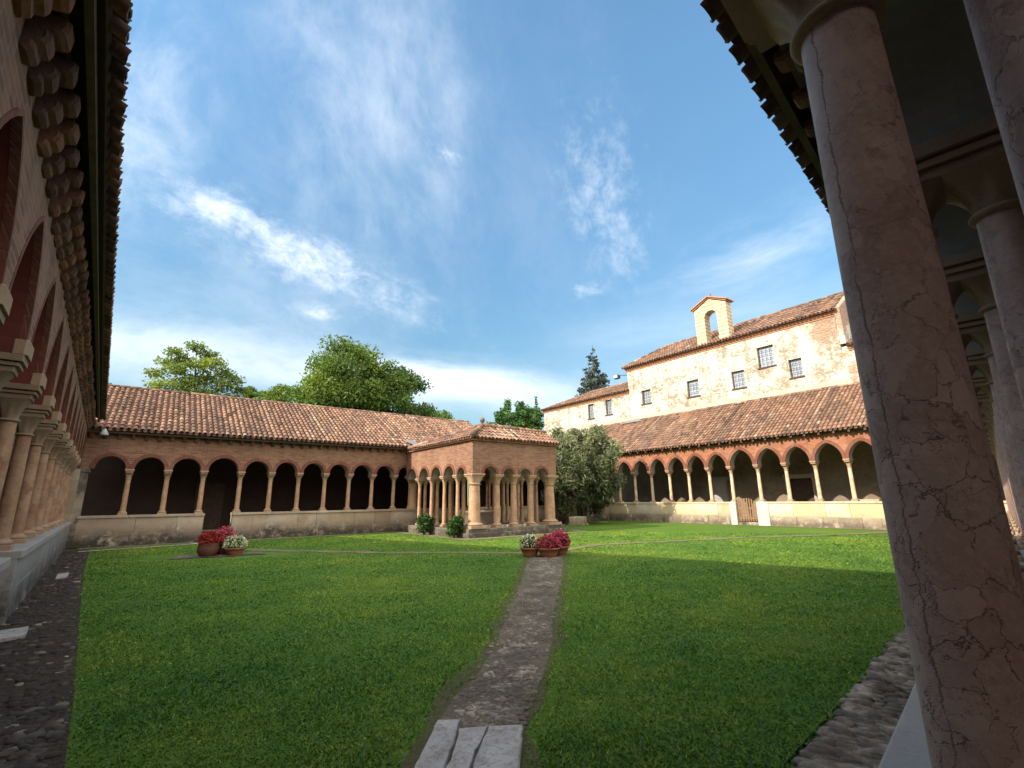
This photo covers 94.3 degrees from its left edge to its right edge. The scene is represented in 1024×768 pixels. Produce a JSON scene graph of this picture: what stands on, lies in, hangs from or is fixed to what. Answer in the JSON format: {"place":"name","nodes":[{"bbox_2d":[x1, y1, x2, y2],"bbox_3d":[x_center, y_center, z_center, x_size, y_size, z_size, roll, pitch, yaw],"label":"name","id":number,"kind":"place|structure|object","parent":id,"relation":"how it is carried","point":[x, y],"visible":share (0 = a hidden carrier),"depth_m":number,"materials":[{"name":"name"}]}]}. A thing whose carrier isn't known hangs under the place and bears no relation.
{"place":"outdoors","nodes":[
{"label":"outdoors","id":0,"kind":"place"},
{"bbox_2d":[169,552,264,558],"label":"paving","id":1,"kind":"structure","parent":0,"point":[197,556],"depth_m":13.98,"materials":[{"name":"stone"}]},
{"bbox_2d":[195,530,222,555],"bbox_3d":[-8.982,4.700,14.068,0.691,0.726,0.696,-5,-14,18],"label":"flower pot","id":2,"kind":"object","parent":1,"relation":"on","point":[208,543],"visible":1,"depth_m":13.88,"materials":[{"name":"ceramic"}]},
{"bbox_2d":[215,526,235,553],"bbox_3d":[-8.827,4.769,14.579,0.687,0.831,0.747,9,-17,-36],"label":"flower pot","id":3,"kind":"object","parent":1,"relation":"on","point":[224,532],"visible":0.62,"depth_m":14.47,"materials":[{"name":"ceramic"}]},
{"bbox_2d":[222,534,247,554],"bbox_3d":[-8.287,4.801,14.217,0.722,0.583,0.670,-3,-14,10],"label":"flower pot","id":4,"kind":"object","parent":1,"relation":"on","point":[232,546],"visible":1,"depth_m":14.10,"materials":[{"name":"ceramic"}]},
{"bbox_2d":[244,549,521,553],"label":"gravel path","id":5,"kind":"structure","parent":0,"point":[328,551],"depth_m":14.55,"materials":[{"name":"grey gravel"}]},
{"bbox_2d":[108,0,842,500],"label":"sky","id":6,"kind":"structure","parent":0,"point":[487,196],"materials":[{"name":"blue"}]},
{"bbox_2d":[50,501,904,767],"bbox_3d":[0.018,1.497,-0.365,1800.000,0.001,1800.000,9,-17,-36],"label":"ground","id":7,"kind":"structure","parent":0,"point":[804,746],"depth_m":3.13,"materials":[{"name":"green plant"}]},
{"bbox_2d":[0,549,89,767],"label":"cobbled verge","id":8,"kind":"structure","parent":7,"relation":"on","point":[46,694],"depth_m":4.84,"materials":[{"name":"grey stone"}]},
{"bbox_2d":[0,626,28,641],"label":"stone slab","id":9,"kind":"structure","parent":8,"relation":"on","point":[11,634],"depth_m":5.61,"materials":[{"name":"grey stone"}]},
{"bbox_2d":[0,556,81,764],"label":"pale cobbles","id":10,"kind":"object","parent":8,"relation":"on","point":[20,733],"visible":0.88,"depth_m":3.69,"materials":[{"name":"grey stone"}]},
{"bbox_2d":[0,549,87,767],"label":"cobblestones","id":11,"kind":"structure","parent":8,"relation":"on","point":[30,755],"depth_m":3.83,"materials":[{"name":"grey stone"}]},
{"bbox_2d":[56,572,68,578],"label":"stone slab","id":12,"kind":"structure","parent":8,"relation":"on","point":[61,575],"depth_m":10.21,"materials":[{"name":"grey stone"}]},
{"bbox_2d":[0,0,132,624],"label":"cloister arcade","id":13,"kind":"object","parent":7,"relation":"on","point":[64,70],"visible":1,"depth_m":4.66,"materials":[{"name":"brown brick"}]},
{"bbox_2d":[78,543,197,551],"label":"stone kerb","id":14,"kind":"structure","parent":7,"relation":"on","point":[139,547],"depth_m":16.94,"materials":[{"name":"grey stone"}]},
{"bbox_2d":[141,340,251,397],"bbox_3d":[-22.545,3.267,33.274,7.352,13.193,3.344,9,-17,-36],"label":"broadleaf tree","id":15,"kind":"object","parent":7,"relation":"on","point":[176,365],"visible":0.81,"depth_m":33.90,"materials":[{"name":"green plant"}]},
{"bbox_2d":[79,532,392,548],"bbox_3d":[-10.564,6.685,20.514,12.200,0.001,0.698,9,-17,-36],"label":"gravel border","id":16,"kind":"object","parent":7,"relation":"on","point":[247,539],"visible":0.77,"depth_m":20.17,"materials":[{"name":"grey gravel"}]},
{"bbox_2d":[246,383,293,401],"bbox_3d":[-20.606,5.557,39.541,4.149,11.667,4.811,3,-14,-15],"label":"broadleaf tree","id":17,"kind":"object","parent":7,"relation":"on","point":[272,394],"visible":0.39,"depth_m":39.26,"materials":[{"name":"green plant"}]},
{"bbox_2d":[278,334,394,411],"bbox_3d":[-13.931,3.529,38.216,9.011,14.823,8.177,9,-17,-36],"label":"broadleaf tree","id":18,"kind":"object","parent":7,"relation":"on","point":[327,383],"visible":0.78,"depth_m":37.26,"materials":[{"name":"green plant"}]},
{"bbox_2d":[65,384,609,548],"bbox_3d":[-7.259,4.583,26.783,33.078,6.990,5.600,9,-17,-36],"label":"cloister arcade","id":19,"kind":"object","parent":7,"relation":"on","point":[160,466],"visible":0.52,"depth_m":22.62,"materials":[{"name":"brown brick"}]},
{"bbox_2d":[99,428,108,435],"bbox_3d":[-15.350,1.812,17.910,0.300,0.284,0.710,9,-17,-36],"label":"wall lamp","id":20,"kind":"object","parent":19,"relation":"attached to","point":[103,432],"visible":1,"depth_m":17.68,"materials":[{"name":"white metal"}]},
{"bbox_2d":[193,483,224,529],"bbox_3d":[-14.984,6.028,23.438,1.200,2.220,0.090,9,-17,-36],"label":"door","id":21,"kind":"structure","parent":19,"relation":"in","point":[213,495],"depth_m":23.51,"materials":[{"name":"brown wood"}]},
{"bbox_2d":[345,359,438,416],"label":"broadleaf tree","id":22,"kind":"object","parent":7,"relation":"on","point":[400,392],"visible":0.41,"depth_m":40.56,"materials":[{"name":"green plant"}]},
{"bbox_2d":[393,532,463,539],"bbox_3d":[-3.785,6.782,21.272,0.618,0.001,6.454,9,-17,-36],"label":"gravel border","id":23,"kind":"object","parent":7,"relation":"on","point":[429,535],"visible":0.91,"depth_m":21.19,"materials":[{"name":"grey gravel"}]},
{"bbox_2d":[416,513,435,534],"bbox_3d":[-4.038,6.444,21.854,1.068,1.018,1.034,9,-17,-36],"label":"shrub","id":24,"kind":"object","parent":23,"relation":"on","point":[424,522],"visible":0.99,"depth_m":21.65,"materials":[{"name":"green plant"}]},
{"bbox_2d":[445,513,464,537],"bbox_3d":[-2.372,5.900,19.724,0.890,1.022,0.859,9,-17,-36],"label":"shrub","id":25,"kind":"object","parent":23,"relation":"on","point":[455,526],"visible":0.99,"depth_m":19.56,"materials":[{"name":"green plant"}]},
{"bbox_2d":[414,719,460,767],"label":"stone slab","id":26,"kind":"structure","parent":7,"relation":"on","point":[438,750],"depth_m":2.87,"materials":[{"name":"grey stone"}]},
{"bbox_2d":[435,410,455,419],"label":"broadleaf tree","id":27,"kind":"object","parent":7,"relation":"on","point":[444,414],"visible":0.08,"depth_m":50.69,"materials":[{"name":"green plant"}]},
{"bbox_2d":[446,726,487,767],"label":"stone slab","id":28,"kind":"structure","parent":7,"relation":"on","point":[467,745],"depth_m":2.89,"materials":[{"name":"grey stone"}]},
{"bbox_2d":[399,554,569,767],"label":"path fringe","id":29,"kind":"object","parent":7,"relation":"on","point":[412,757],"visible":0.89,"depth_m":3.86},
{"bbox_2d":[403,417,567,538],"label":"well pavilion","id":30,"kind":"structure","parent":7,"relation":"on","point":[497,455],"depth_m":22.01,"materials":[{"name":"stone"}]},
{"bbox_2d":[473,725,522,767],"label":"stone slab","id":31,"kind":"structure","parent":7,"relation":"on","point":[501,747],"depth_m":2.85,"materials":[{"name":"grey stone"}]},
{"bbox_2d":[485,411,517,426],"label":"tree","id":32,"kind":"object","parent":7,"relation":"on","point":[499,418],"visible":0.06,"depth_m":54.41,"materials":[{"name":"green plant"}]},
{"bbox_2d":[493,398,527,427],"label":"tree","id":33,"kind":"object","parent":7,"relation":"on","point":[508,406],"visible":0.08,"depth_m":55.87,"materials":[{"name":"green plant"}]},
{"bbox_2d":[460,530,586,539],"bbox_3d":[0.672,6.724,21.277,7.449,0.001,1.864,9,-17,-36],"label":"gravel border","id":34,"kind":"object","parent":7,"relation":"on","point":[577,531],"visible":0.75,"depth_m":20.02,"materials":[{"name":"grey gravel"}]},
{"bbox_2d":[511,407,539,429],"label":"cypress","id":35,"kind":"object","parent":7,"relation":"on","point":[533,413],"visible":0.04,"depth_m":56.32,"materials":[{"name":"green plant"}]},
{"bbox_2d":[522,406,543,429],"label":"tree","id":36,"kind":"object","parent":7,"relation":"on","point":[540,424],"visible":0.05,"depth_m":57.56,"materials":[{"name":"green plant"}]},
{"bbox_2d":[534,396,540,429],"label":"spruce","id":37,"kind":"object","parent":7,"relation":"on","point":[536,401],"visible":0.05,"depth_m":59.78,"materials":[{"name":"green plant"}]},
{"bbox_2d":[540,423,627,518],"bbox_3d":[4.524,5.642,30.078,5.943,6.346,5.947,9,-17,-36],"label":"olive tree","id":38,"kind":"object","parent":7,"relation":"on","point":[597,473],"visible":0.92,"depth_m":28.87,"materials":[{"name":"green plant"}]},
{"bbox_2d":[540,382,629,489],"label":"annex building","id":39,"kind":"structure","parent":7,"relation":"on","point":[608,403],"depth_m":43.10,"materials":[{"name":"paint"}]},
{"bbox_2d":[587,404,594,419],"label":"window","id":40,"kind":"structure","parent":39,"relation":"in","point":[591,407],"depth_m":42.71,"materials":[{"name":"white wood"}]},
{"bbox_2d":[605,399,612,415],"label":"window","id":41,"kind":"structure","parent":39,"relation":"in","point":[609,403],"depth_m":41.09,"materials":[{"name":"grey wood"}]},
{"bbox_2d":[575,347,609,396],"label":"conifer","id":42,"kind":"object","parent":7,"relation":"on","point":[592,382],"visible":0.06,"depth_m":65.77,"materials":[{"name":"green plant"}]},
{"bbox_2d":[636,521,880,529],"bbox_3d":[13.136,7.707,25.895,0.542,0.001,17.700,9,-17,-36],"label":"gravel border","id":43,"kind":"object","parent":7,"relation":"on","point":[761,525],"visible":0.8,"depth_m":24.59,"materials":[{"name":"grey gravel"}]},
{"bbox_2d":[589,381,1007,529],"bbox_3d":[14.480,4.368,28.562,4.968,7.731,30.500,9,-17,-36],"label":"cloister arcade","id":44,"kind":"object","parent":7,"relation":"on","point":[805,458],"visible":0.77,"depth_m":28.21,"materials":[{"name":"stone"}]},
{"bbox_2d":[737,498,757,520],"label":"wooden gate","id":45,"kind":"structure","parent":44,"relation":"attached to","point":[745,508],"depth_m":26.55,"materials":[{"name":"brown wood"}]},
{"bbox_2d":[790,478,814,501],"bbox_3d":[17.337,6.752,28.144,0.060,2.270,1.350,9,-17,-36],"label":"door","id":46,"kind":"structure","parent":44,"relation":"in","point":[802,488],"depth_m":28.28,"materials":[{"name":"brown wood"}]},
{"bbox_2d":[841,338,859,382],"bbox_3d":[23.902,1.419,24.754,6.386,11.428,8.676,9,-17,-36],"label":"side extension","id":47,"kind":"object","parent":7,"relation":"on","point":[850,363],"depth_m":26.94,"materials":[{"name":"paint"}]},
{"bbox_2d":[791,628,915,767],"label":"cobblestones","id":48,"kind":"structure","parent":7,"relation":"on","point":[858,732],"depth_m":3.23,"materials":[{"name":"grey stone"}]},
{"bbox_2d":[700,0,1023,767],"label":"cloister arcade","id":49,"kind":"object","parent":7,"relation":"on","point":[900,123],"visible":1,"depth_m":1.13,"materials":[{"name":"stone"}]},
{"bbox_2d":[440,554,564,756],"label":"cobbled path","id":50,"kind":"structure","parent":0,"point":[449,714],"depth_m":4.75,"materials":[{"name":"grey stone"}]},
{"bbox_2d":[519,534,539,556],"bbox_3d":[0.505,4.367,12.984,0.629,0.660,0.671,2,-14,-10],"label":"flower pot","id":51,"kind":"object","parent":50,"relation":"on","point":[528,548],"visible":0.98,"depth_m":12.81,"materials":[{"name":"ceramic"}]},
{"bbox_2d":[535,533,561,557],"bbox_3d":[0.990,4.351,12.855,0.777,0.619,0.769,1,-14,-5],"label":"flower pot","id":52,"kind":"object","parent":50,"relation":"on","point":[549,545],"visible":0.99,"depth_m":12.66,"materials":[{"name":"ceramic"}]},
{"bbox_2d":[548,529,570,555],"bbox_3d":[1.299,4.407,13.287,0.733,0.707,0.745,-1,-14,2],"label":"flower pot","id":53,"kind":"object","parent":50,"relation":"on","point":[564,539],"visible":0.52,"depth_m":13.10,"materials":[{"name":"ceramic"}]},
{"bbox_2d":[567,516,588,525],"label":"stone block","id":54,"kind":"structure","parent":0,"point":[577,520],"depth_m":27.98,"materials":[{"name":"beige stone"}]},
{"bbox_2d":[549,291,851,434],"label":"monastery building","id":55,"kind":"structure","parent":0,"point":[796,348],"depth_m":32.50,"materials":[{"name":"paint"}]},
{"bbox_2d":[613,374,626,379],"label":"floodlight","id":56,"kind":"object","parent":55,"relation":"attached to","point":[617,376],"visible":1,"depth_m":40.15,"materials":[{"name":"metal"}]},
{"bbox_2d":[641,389,651,405],"bbox_3d":[10.815,1.067,38.014,0.290,1.196,1.010,9,-17,-36],"label":"window","id":57,"kind":"structure","parent":55,"relation":"in","point":[646,394],"depth_m":38.09,"materials":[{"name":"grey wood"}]},
{"bbox_2d":[687,380,700,398],"bbox_3d":[13.314,0.365,34.775,0.290,1.300,1.110,9,-17,-36],"label":"window","id":58,"kind":"structure","parent":55,"relation":"in","point":[693,386],"depth_m":34.86,"materials":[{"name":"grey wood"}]},
{"bbox_2d":[731,370,746,390],"bbox_3d":[15.364,-0.255,32.127,0.290,1.284,1.060,9,-17,-36],"label":"window","id":59,"kind":"structure","parent":55,"relation":"in","point":[738,377],"depth_m":32.20,"materials":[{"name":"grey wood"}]},
{"bbox_2d":[757,345,776,369],"bbox_3d":[16.537,-1.740,30.870,0.290,1.460,1.200,9,-17,-36],"label":"window","id":60,"kind":"structure","parent":55,"relation":"in","point":[765,354],"depth_m":30.93,"materials":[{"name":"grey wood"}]},
{"bbox_2d":[789,358,804,379],"bbox_3d":[17.559,-0.941,29.299,0.290,1.236,0.910,9,-17,-36],"label":"window","id":61,"kind":"structure","parent":55,"relation":"in","point":[796,367],"depth_m":29.36,"materials":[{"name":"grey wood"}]},
{"bbox_2d":[568,532,887,549],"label":"gravel path","id":62,"kind":"structure","parent":0,"point":[578,547],"depth_m":17.71,"materials":[{"name":"grey gravel"}]}
]}

